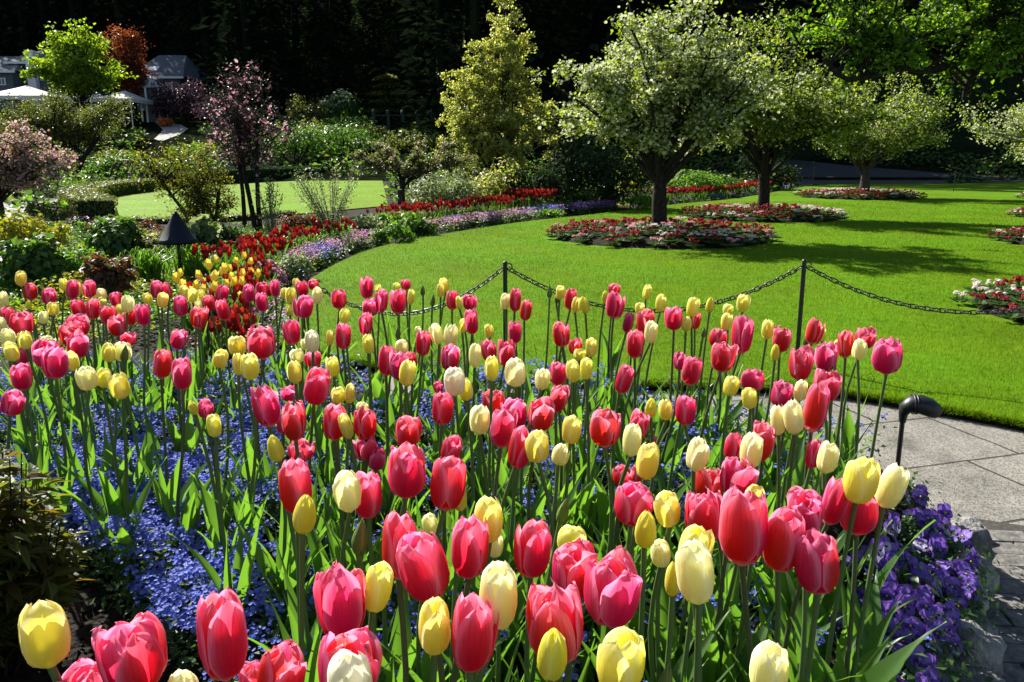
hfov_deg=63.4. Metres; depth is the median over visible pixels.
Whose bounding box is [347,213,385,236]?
hosta
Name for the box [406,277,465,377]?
tulip
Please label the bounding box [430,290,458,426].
tulip
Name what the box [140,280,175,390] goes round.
tulip
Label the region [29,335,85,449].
tulip
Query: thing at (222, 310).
tulip
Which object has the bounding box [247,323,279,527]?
tulip
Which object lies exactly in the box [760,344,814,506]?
tulip
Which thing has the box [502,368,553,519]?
tulip
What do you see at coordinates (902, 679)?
pansy
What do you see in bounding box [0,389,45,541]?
tulip
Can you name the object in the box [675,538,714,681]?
tulip
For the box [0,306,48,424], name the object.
tulip
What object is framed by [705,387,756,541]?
tulip
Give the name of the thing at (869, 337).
tulip
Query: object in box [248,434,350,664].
tulip
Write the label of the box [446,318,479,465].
tulip
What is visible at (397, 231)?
hosta
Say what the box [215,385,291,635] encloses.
tulip
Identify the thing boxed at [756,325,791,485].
tulip
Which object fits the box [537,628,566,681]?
tulip
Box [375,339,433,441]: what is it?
tulip
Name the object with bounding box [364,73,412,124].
layered conifer
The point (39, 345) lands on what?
tulip
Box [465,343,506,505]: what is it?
tulip
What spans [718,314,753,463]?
tulip
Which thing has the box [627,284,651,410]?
tulip
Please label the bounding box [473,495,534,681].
tulip
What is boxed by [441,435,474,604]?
tulip
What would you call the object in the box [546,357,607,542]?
tulip
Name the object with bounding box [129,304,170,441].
tulip
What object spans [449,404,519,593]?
tulip
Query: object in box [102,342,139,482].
tulip
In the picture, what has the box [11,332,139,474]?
tulip
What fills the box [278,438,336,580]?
tulip
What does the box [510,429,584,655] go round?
tulip
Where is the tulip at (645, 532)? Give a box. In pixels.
[634,510,655,681]
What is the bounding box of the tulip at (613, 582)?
[583,545,642,681]
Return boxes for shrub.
[0,444,93,676]
[20,196,75,225]
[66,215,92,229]
[76,221,93,233]
[84,215,164,232]
[115,128,241,226]
[129,233,176,257]
[252,175,283,232]
[289,163,361,229]
[407,167,483,214]
[438,150,493,189]
[466,155,523,207]
[615,159,650,196]
[675,169,725,191]
[710,174,744,196]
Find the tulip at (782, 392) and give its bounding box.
[715,379,793,564]
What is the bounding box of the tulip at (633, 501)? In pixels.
[581,481,652,671]
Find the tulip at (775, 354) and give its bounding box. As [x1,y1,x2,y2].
[758,344,779,497]
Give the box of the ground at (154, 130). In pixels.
[0,0,1023,402]
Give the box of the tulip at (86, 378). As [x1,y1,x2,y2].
[41,366,145,577]
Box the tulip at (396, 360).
[368,350,434,514]
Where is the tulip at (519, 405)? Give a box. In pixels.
[500,397,548,569]
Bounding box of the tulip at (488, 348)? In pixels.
[480,338,523,471]
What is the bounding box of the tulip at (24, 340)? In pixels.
[0,330,61,474]
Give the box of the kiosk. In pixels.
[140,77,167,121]
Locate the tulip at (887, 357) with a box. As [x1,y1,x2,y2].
[828,336,902,551]
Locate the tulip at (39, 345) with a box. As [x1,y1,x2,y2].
[31,339,83,486]
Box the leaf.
[658,663,672,681]
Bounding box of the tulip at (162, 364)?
[123,348,230,523]
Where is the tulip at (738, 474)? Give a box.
[702,456,765,681]
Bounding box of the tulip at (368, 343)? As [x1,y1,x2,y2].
[353,334,393,517]
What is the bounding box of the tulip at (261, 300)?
[248,292,290,408]
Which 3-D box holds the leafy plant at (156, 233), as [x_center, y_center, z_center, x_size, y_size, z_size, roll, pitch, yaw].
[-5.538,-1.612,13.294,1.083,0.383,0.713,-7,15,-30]
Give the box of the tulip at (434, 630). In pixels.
[418,596,450,681]
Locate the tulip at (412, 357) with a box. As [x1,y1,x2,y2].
[376,351,417,446]
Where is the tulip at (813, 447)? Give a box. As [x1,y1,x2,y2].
[757,439,844,635]
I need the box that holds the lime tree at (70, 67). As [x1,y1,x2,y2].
[19,16,138,121]
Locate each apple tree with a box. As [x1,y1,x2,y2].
[530,0,811,228]
[693,0,911,208]
[798,72,987,191]
[951,80,1023,163]
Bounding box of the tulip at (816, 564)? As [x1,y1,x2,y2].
[794,528,839,681]
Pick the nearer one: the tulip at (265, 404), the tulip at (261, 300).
the tulip at (265, 404)
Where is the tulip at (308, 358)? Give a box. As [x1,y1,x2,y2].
[304,351,321,456]
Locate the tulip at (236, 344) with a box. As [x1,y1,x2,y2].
[203,335,260,513]
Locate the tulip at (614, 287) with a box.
[596,283,625,384]
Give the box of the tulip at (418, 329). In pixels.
[395,326,431,414]
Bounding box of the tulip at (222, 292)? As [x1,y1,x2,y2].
[191,285,232,410]
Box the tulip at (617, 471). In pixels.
[586,464,648,636]
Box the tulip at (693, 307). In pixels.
[639,297,699,410]
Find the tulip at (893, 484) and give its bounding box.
[844,462,946,681]
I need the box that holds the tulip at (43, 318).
[0,311,61,441]
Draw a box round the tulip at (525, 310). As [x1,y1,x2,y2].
[520,299,544,433]
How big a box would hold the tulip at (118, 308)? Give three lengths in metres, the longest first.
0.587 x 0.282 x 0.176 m
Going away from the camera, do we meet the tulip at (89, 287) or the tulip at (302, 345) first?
the tulip at (302, 345)
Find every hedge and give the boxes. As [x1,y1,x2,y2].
[57,178,158,219]
[94,209,299,223]
[139,161,179,167]
[141,165,368,189]
[716,66,1023,159]
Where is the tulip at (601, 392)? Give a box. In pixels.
[589,290,614,413]
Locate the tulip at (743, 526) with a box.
[658,485,767,681]
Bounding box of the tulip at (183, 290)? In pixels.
[158,285,207,369]
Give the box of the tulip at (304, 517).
[292,494,315,655]
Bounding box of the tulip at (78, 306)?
[70,298,99,407]
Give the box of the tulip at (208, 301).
[193,295,232,416]
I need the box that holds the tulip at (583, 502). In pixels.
[545,359,605,528]
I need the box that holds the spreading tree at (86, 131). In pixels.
[0,86,142,177]
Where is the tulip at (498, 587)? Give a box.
[474,560,516,681]
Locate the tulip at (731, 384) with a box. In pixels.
[677,375,739,495]
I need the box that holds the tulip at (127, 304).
[121,294,158,401]
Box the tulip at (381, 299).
[358,289,396,434]
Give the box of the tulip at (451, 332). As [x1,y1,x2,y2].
[425,324,458,510]
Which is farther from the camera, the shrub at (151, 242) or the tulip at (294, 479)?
the shrub at (151, 242)
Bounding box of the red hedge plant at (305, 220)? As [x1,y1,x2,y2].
[276,211,317,227]
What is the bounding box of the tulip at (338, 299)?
[331,289,346,406]
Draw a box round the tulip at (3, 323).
[0,317,41,431]
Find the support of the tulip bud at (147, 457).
on the bed soil
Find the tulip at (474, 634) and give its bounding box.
[451,592,498,681]
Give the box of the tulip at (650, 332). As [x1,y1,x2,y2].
[610,320,657,490]
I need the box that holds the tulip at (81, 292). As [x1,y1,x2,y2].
[78,282,113,404]
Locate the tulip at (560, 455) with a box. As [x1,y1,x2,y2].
[529,443,579,584]
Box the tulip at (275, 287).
[265,279,286,377]
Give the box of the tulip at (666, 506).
[653,490,739,681]
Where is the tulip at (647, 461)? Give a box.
[600,442,659,643]
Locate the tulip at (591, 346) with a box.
[544,337,603,486]
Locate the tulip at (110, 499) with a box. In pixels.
[60,367,130,521]
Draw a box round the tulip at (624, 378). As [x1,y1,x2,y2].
[593,364,633,550]
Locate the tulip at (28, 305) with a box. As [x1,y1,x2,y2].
[0,300,60,410]
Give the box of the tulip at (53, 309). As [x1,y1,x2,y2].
[33,301,69,425]
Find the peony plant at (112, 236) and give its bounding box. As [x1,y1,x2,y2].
[80,214,146,259]
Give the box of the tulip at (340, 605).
[313,560,365,636]
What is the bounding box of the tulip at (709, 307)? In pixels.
[673,297,724,436]
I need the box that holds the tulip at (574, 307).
[546,297,614,414]
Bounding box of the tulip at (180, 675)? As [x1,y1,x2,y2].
[168,669,198,681]
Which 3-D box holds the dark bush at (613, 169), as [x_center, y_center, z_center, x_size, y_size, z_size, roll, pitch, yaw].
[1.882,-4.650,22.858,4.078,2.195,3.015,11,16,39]
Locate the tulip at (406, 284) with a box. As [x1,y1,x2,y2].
[385,279,415,353]
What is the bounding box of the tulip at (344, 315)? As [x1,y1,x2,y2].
[330,308,379,439]
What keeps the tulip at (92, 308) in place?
on the bed soil
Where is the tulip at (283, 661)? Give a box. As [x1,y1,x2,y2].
[257,639,306,681]
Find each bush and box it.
[148,76,211,123]
[217,223,236,248]
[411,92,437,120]
[495,158,568,202]
[521,133,652,207]
[735,154,802,188]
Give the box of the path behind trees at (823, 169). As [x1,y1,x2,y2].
[770,159,1023,191]
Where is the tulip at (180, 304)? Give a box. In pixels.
[156,295,198,419]
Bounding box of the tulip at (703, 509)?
[644,486,736,681]
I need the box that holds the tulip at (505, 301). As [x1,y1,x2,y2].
[469,293,511,400]
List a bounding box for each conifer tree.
[208,0,268,109]
[236,8,320,119]
[334,0,414,111]
[367,1,436,114]
[392,0,481,110]
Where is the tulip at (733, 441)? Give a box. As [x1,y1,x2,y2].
[654,431,742,609]
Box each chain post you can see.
[298,269,307,338]
[503,261,512,342]
[795,259,811,350]
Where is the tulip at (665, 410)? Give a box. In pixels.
[645,399,684,602]
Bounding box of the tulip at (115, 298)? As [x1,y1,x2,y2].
[109,291,133,395]
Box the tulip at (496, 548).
[443,534,516,681]
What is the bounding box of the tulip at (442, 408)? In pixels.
[399,391,453,552]
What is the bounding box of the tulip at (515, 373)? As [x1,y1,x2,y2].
[490,357,554,565]
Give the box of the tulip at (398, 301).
[375,288,428,422]
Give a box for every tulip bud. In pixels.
[82,345,165,488]
[351,517,450,681]
[377,325,400,447]
[411,284,443,381]
[417,294,465,424]
[494,498,583,681]
[534,284,565,397]
[550,296,569,385]
[664,327,705,448]
[739,336,807,444]
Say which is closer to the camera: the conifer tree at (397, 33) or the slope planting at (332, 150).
the slope planting at (332, 150)
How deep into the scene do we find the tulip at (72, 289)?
3.80 m
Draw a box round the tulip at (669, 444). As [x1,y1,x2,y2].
[645,350,697,487]
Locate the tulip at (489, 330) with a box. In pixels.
[476,324,497,458]
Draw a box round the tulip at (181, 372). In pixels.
[137,356,227,556]
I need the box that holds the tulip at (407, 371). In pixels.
[379,359,429,520]
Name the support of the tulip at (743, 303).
on the bed soil
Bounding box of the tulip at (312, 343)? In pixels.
[305,329,333,501]
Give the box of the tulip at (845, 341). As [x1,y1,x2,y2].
[812,330,867,485]
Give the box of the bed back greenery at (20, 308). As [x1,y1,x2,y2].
[0,271,213,353]
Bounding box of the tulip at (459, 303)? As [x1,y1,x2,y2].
[456,296,472,413]
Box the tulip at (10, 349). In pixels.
[2,341,46,485]
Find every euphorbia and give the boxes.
[0,208,51,248]
[26,221,73,245]
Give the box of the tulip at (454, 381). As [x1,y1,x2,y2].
[438,366,516,545]
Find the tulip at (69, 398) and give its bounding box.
[53,338,101,443]
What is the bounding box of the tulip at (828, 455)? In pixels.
[774,440,848,653]
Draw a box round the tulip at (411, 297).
[390,289,428,414]
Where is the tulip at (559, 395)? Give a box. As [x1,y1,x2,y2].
[515,385,591,531]
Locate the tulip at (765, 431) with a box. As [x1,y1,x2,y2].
[702,420,775,617]
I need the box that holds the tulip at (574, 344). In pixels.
[557,338,606,463]
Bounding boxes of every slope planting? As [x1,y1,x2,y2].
[1,178,57,198]
[27,147,97,167]
[82,151,140,176]
[90,148,154,162]
[167,142,221,156]
[192,101,244,134]
[252,116,330,161]
[294,115,331,145]
[304,122,384,152]
[305,143,348,162]
[310,114,376,134]
[350,124,390,144]
[379,129,464,154]
[541,122,605,154]
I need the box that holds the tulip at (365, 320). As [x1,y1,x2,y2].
[354,312,398,443]
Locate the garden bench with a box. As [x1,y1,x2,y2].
[397,173,433,204]
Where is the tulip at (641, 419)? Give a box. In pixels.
[572,408,649,553]
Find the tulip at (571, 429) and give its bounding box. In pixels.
[539,414,589,618]
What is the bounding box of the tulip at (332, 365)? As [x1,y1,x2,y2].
[286,356,359,546]
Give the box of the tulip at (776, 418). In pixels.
[752,404,784,618]
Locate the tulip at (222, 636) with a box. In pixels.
[196,585,247,681]
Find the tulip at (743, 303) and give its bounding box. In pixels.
[705,294,776,434]
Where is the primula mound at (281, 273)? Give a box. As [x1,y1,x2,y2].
[252,259,288,288]
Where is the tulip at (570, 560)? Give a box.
[517,537,598,681]
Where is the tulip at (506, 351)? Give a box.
[449,339,530,512]
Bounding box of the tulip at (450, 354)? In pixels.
[425,343,479,476]
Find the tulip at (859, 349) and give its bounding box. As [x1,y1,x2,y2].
[823,338,867,525]
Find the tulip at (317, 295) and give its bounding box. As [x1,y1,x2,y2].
[304,287,332,383]
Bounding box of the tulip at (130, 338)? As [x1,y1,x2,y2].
[108,331,159,431]
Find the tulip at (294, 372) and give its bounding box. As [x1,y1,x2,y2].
[287,360,328,518]
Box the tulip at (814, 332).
[762,317,825,485]
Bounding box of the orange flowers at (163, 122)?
[156,117,174,126]
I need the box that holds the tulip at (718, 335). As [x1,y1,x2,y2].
[702,328,766,456]
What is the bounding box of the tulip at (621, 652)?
[596,626,645,681]
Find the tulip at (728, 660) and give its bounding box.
[704,484,781,681]
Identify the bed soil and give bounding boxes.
[0,388,926,681]
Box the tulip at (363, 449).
[326,435,381,623]
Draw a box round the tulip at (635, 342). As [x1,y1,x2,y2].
[615,329,675,465]
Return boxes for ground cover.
[0,88,1023,195]
[0,170,794,227]
[0,196,642,318]
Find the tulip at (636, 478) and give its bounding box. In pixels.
[607,465,640,567]
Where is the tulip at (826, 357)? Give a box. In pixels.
[807,340,872,495]
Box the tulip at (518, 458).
[448,425,528,681]
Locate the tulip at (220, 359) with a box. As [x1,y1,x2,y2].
[183,349,263,497]
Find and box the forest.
[0,0,1023,147]
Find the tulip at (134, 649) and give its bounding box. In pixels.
[91,610,167,681]
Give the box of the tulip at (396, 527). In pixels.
[382,510,416,681]
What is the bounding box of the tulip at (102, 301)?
[83,297,138,401]
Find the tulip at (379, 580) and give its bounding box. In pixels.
[363,561,393,632]
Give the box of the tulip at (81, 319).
[43,313,99,448]
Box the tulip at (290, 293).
[273,287,310,399]
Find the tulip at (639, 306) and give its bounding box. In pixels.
[597,302,644,439]
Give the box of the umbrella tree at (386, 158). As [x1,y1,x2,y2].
[346,139,477,215]
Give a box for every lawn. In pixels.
[114,181,387,217]
[264,182,1023,430]
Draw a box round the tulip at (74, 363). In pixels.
[64,350,97,537]
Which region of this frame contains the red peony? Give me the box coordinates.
[78,251,140,294]
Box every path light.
[206,307,217,361]
[895,393,942,465]
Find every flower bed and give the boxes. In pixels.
[545,216,778,248]
[677,202,849,222]
[792,187,928,199]
[947,276,1023,322]
[985,225,1023,244]
[1004,207,1023,217]
[1014,192,1023,197]
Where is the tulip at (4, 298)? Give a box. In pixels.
[0,291,40,390]
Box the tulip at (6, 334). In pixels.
[0,327,32,461]
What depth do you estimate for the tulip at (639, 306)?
3.52 m
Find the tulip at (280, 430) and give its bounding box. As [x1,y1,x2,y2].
[230,413,332,556]
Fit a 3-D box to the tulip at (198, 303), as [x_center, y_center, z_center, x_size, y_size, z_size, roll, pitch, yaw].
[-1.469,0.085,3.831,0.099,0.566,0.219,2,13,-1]
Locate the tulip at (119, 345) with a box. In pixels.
[87,341,170,486]
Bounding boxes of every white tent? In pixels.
[0,86,81,119]
[47,93,122,117]
[90,91,154,127]
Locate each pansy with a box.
[828,611,914,658]
[839,535,935,593]
[844,562,933,627]
[858,594,943,648]
[875,542,963,607]
[879,639,946,681]
[880,471,943,509]
[883,508,961,551]
[884,615,968,681]
[892,536,949,590]
[894,670,913,681]
[896,586,995,659]
[898,673,942,681]
[899,503,984,556]
[899,609,979,679]
[902,524,1011,572]
[903,648,983,681]
[908,562,1010,627]
[908,567,985,630]
[912,532,999,591]
[913,553,1008,612]
[914,608,993,681]
[918,585,1017,656]
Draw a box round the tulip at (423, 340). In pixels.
[396,330,434,508]
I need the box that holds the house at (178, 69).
[137,55,216,110]
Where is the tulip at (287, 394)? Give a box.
[267,385,324,516]
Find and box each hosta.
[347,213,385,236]
[368,221,415,245]
[374,211,417,233]
[402,216,436,237]
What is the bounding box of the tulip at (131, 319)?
[108,309,154,417]
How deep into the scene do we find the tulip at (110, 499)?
2.40 m
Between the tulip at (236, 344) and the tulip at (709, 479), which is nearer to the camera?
the tulip at (709, 479)
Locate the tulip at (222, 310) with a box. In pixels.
[212,298,250,438]
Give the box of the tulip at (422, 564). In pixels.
[395,529,449,681]
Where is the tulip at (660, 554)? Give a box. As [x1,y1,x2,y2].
[593,539,670,681]
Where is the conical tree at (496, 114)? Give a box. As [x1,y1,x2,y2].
[432,0,565,179]
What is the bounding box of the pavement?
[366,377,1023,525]
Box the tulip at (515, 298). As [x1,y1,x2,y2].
[498,287,527,398]
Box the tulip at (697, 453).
[645,436,709,673]
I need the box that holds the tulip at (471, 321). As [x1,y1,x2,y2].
[464,309,477,474]
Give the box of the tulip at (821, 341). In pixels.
[785,327,836,443]
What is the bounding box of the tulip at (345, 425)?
[320,412,381,626]
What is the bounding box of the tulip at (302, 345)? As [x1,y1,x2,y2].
[264,339,322,433]
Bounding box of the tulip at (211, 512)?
[188,401,243,571]
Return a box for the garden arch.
[109,160,142,180]
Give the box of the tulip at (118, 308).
[96,304,147,398]
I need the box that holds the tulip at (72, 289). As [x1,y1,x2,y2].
[66,279,92,396]
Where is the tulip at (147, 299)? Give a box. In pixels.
[136,293,188,396]
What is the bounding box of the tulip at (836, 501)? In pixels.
[763,476,863,681]
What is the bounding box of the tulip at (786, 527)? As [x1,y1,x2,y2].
[763,506,804,644]
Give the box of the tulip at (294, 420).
[255,400,340,642]
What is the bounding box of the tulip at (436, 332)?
[419,322,469,460]
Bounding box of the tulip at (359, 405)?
[334,402,381,534]
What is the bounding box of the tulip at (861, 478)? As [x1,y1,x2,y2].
[785,456,880,681]
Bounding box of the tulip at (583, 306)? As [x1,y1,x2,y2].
[548,296,604,433]
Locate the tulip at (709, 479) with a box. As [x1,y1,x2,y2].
[670,467,759,664]
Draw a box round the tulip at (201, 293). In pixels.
[187,289,225,413]
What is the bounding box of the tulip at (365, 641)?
[317,625,382,681]
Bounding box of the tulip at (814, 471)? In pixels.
[797,340,869,478]
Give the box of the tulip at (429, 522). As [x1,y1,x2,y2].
[396,512,449,671]
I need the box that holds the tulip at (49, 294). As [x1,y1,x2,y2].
[33,287,61,389]
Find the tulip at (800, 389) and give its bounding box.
[775,379,807,506]
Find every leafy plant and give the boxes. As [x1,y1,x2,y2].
[0,231,69,292]
[135,231,174,245]
[180,214,223,255]
[213,240,263,257]
[231,226,245,239]
[275,253,315,284]
[318,223,358,236]
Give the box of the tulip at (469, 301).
[458,294,480,399]
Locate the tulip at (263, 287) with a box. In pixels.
[256,282,286,379]
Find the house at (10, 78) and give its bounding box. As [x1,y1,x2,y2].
[0,56,26,112]
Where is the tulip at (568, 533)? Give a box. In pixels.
[557,524,594,681]
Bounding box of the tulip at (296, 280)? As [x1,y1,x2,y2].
[292,278,316,367]
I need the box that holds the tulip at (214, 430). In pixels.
[165,413,264,607]
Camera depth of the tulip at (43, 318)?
3.43 m
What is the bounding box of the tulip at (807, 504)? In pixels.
[787,486,822,681]
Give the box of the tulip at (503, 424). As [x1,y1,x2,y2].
[447,408,526,664]
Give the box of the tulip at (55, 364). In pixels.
[37,346,79,533]
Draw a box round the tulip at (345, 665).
[327,649,372,681]
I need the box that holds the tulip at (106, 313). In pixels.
[95,305,120,412]
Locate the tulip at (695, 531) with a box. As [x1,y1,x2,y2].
[643,524,713,681]
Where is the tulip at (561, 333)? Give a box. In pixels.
[549,321,586,482]
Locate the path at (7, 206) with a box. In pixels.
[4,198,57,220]
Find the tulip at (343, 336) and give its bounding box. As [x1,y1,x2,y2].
[335,322,359,470]
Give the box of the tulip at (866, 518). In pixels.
[765,495,903,681]
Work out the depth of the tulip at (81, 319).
3.12 m
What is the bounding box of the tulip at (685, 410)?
[657,395,695,565]
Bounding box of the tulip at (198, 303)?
[190,298,209,399]
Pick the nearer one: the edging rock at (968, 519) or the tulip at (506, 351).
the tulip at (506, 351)
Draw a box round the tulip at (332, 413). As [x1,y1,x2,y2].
[306,403,381,573]
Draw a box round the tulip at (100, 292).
[96,288,118,389]
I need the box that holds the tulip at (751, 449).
[702,432,762,646]
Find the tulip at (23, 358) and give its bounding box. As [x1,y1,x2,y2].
[6,348,56,450]
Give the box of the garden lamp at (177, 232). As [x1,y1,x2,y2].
[158,211,196,277]
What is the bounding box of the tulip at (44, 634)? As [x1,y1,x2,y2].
[18,599,70,681]
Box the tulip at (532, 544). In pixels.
[514,518,551,681]
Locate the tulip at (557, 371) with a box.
[529,360,592,509]
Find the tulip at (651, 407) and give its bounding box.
[576,398,659,583]
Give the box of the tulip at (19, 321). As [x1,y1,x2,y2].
[0,310,71,443]
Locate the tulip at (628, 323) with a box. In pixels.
[593,312,633,448]
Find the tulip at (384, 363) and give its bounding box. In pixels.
[349,343,437,527]
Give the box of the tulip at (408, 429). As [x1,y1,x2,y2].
[376,415,421,629]
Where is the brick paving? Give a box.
[925,518,1023,681]
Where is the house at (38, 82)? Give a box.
[3,47,107,110]
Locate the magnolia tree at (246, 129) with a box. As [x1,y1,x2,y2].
[196,58,313,234]
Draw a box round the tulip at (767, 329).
[721,319,773,436]
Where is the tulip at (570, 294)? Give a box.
[550,288,579,427]
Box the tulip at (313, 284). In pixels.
[304,279,335,361]
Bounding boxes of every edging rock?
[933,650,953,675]
[942,592,989,621]
[944,522,995,565]
[945,550,999,597]
[950,514,983,528]
[953,619,1006,677]
[954,662,1004,681]
[978,617,997,635]
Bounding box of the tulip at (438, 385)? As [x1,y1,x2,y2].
[426,380,475,465]
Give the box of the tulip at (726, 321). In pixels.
[705,312,743,442]
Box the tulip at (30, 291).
[23,282,42,380]
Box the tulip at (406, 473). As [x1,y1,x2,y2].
[381,441,425,681]
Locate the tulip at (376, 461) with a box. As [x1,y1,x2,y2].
[331,446,396,570]
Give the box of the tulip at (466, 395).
[448,377,509,589]
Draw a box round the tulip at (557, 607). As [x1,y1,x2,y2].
[526,577,582,681]
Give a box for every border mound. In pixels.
[535,207,566,218]
[551,187,598,207]
[585,180,630,208]
[627,193,651,209]
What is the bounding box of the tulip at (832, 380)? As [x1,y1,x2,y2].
[776,368,841,576]
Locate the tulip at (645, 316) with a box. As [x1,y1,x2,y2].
[623,308,661,466]
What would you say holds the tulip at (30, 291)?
on the bed soil
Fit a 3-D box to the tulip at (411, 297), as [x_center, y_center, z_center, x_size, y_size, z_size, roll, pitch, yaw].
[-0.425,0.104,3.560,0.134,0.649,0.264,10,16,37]
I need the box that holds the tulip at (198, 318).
[185,306,234,456]
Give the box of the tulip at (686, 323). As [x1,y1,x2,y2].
[654,316,691,436]
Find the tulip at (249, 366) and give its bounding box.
[222,352,274,557]
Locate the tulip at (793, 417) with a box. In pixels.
[747,399,851,633]
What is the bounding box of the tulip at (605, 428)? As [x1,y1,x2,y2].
[532,407,656,647]
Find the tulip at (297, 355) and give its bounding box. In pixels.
[275,348,320,497]
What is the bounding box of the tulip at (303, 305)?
[273,294,331,430]
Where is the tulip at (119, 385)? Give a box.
[58,372,166,602]
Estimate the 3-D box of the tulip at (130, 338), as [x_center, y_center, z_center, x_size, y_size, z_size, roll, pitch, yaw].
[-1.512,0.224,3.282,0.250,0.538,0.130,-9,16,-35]
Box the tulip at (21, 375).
[4,362,50,536]
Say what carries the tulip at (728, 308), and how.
on the bed soil
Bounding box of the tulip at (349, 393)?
[311,383,355,547]
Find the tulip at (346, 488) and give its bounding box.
[234,469,401,681]
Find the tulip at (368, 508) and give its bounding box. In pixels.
[311,470,397,681]
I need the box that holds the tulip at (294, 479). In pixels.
[263,457,320,681]
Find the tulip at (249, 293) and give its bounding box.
[243,284,281,388]
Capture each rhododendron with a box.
[282,89,328,125]
[316,88,364,119]
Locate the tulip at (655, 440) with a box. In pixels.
[620,436,686,519]
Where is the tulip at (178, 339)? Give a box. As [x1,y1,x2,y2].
[157,328,221,454]
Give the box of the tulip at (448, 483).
[416,455,466,681]
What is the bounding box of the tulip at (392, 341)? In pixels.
[373,282,413,353]
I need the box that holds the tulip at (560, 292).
[525,285,570,396]
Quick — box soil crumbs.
[0,524,596,681]
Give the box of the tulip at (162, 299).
[137,292,172,413]
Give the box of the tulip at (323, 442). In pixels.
[306,330,346,465]
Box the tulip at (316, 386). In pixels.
[251,366,336,580]
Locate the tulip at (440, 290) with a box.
[430,283,467,388]
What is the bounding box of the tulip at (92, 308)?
[86,298,109,439]
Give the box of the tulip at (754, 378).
[696,368,764,462]
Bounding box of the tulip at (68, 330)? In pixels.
[53,322,99,458]
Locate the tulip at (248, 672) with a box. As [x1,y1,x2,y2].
[238,659,259,681]
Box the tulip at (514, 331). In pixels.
[498,321,521,470]
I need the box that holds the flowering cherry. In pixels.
[0,115,81,220]
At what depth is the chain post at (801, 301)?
5.69 m
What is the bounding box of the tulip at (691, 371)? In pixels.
[653,356,701,525]
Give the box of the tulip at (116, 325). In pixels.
[99,313,173,455]
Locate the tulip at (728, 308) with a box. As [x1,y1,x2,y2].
[717,303,743,409]
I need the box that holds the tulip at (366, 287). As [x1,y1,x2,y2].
[340,276,380,398]
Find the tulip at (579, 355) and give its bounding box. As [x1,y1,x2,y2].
[571,348,612,463]
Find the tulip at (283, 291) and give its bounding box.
[269,287,286,389]
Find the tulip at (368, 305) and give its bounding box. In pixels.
[332,297,383,416]
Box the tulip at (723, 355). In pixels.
[677,341,743,496]
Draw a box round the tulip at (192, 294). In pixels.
[172,288,209,402]
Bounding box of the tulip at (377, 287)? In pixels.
[363,284,407,383]
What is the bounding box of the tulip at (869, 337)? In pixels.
[840,326,876,464]
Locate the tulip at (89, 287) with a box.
[81,279,97,372]
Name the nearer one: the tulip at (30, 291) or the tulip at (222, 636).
the tulip at (222, 636)
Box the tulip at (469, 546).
[402,513,522,681]
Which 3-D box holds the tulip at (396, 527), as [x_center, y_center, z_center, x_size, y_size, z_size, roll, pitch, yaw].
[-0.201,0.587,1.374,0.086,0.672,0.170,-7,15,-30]
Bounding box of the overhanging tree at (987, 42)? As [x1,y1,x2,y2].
[760,0,1023,103]
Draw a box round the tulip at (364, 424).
[316,406,379,564]
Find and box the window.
[0,78,5,84]
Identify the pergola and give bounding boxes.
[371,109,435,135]
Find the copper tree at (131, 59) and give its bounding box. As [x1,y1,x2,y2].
[97,19,159,120]
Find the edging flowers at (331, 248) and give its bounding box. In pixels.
[189,183,794,367]
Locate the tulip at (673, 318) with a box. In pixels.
[641,305,681,451]
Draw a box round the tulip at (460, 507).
[379,487,508,681]
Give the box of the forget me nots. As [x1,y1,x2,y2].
[0,338,955,681]
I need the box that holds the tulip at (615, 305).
[603,291,626,410]
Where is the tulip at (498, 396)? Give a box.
[458,389,508,508]
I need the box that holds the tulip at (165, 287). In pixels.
[146,282,177,410]
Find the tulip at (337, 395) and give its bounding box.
[316,386,344,556]
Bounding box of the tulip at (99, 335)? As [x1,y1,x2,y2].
[87,295,112,364]
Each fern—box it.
[27,247,86,297]
[61,240,109,280]
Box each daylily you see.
[106,245,175,290]
[158,243,215,279]
[287,232,343,255]
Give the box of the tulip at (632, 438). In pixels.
[596,423,641,635]
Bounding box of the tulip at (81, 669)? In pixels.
[57,657,102,681]
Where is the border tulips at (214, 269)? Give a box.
[171,178,793,375]
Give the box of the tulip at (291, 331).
[280,318,331,441]
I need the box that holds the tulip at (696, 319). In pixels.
[683,312,712,448]
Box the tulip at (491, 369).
[485,355,519,512]
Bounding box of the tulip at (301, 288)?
[285,280,331,370]
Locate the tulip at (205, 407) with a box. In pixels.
[198,398,258,530]
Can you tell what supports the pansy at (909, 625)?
on the bed soil
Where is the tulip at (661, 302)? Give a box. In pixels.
[633,293,673,413]
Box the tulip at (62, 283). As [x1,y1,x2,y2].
[59,278,72,402]
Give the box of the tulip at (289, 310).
[265,304,307,406]
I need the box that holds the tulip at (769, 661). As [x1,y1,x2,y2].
[749,640,788,681]
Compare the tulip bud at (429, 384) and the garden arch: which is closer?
the tulip bud at (429, 384)
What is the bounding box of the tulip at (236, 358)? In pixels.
[221,353,276,509]
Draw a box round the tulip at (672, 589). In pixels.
[664,561,679,668]
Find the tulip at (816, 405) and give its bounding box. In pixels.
[753,382,829,600]
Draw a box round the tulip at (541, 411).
[513,396,575,573]
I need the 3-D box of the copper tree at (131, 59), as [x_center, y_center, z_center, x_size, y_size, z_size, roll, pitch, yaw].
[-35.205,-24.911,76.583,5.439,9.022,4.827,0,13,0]
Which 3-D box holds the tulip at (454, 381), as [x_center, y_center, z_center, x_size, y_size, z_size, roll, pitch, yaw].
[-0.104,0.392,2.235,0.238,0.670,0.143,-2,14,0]
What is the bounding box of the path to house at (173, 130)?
[154,121,187,140]
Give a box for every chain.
[302,267,502,315]
[507,265,801,312]
[806,265,1023,314]

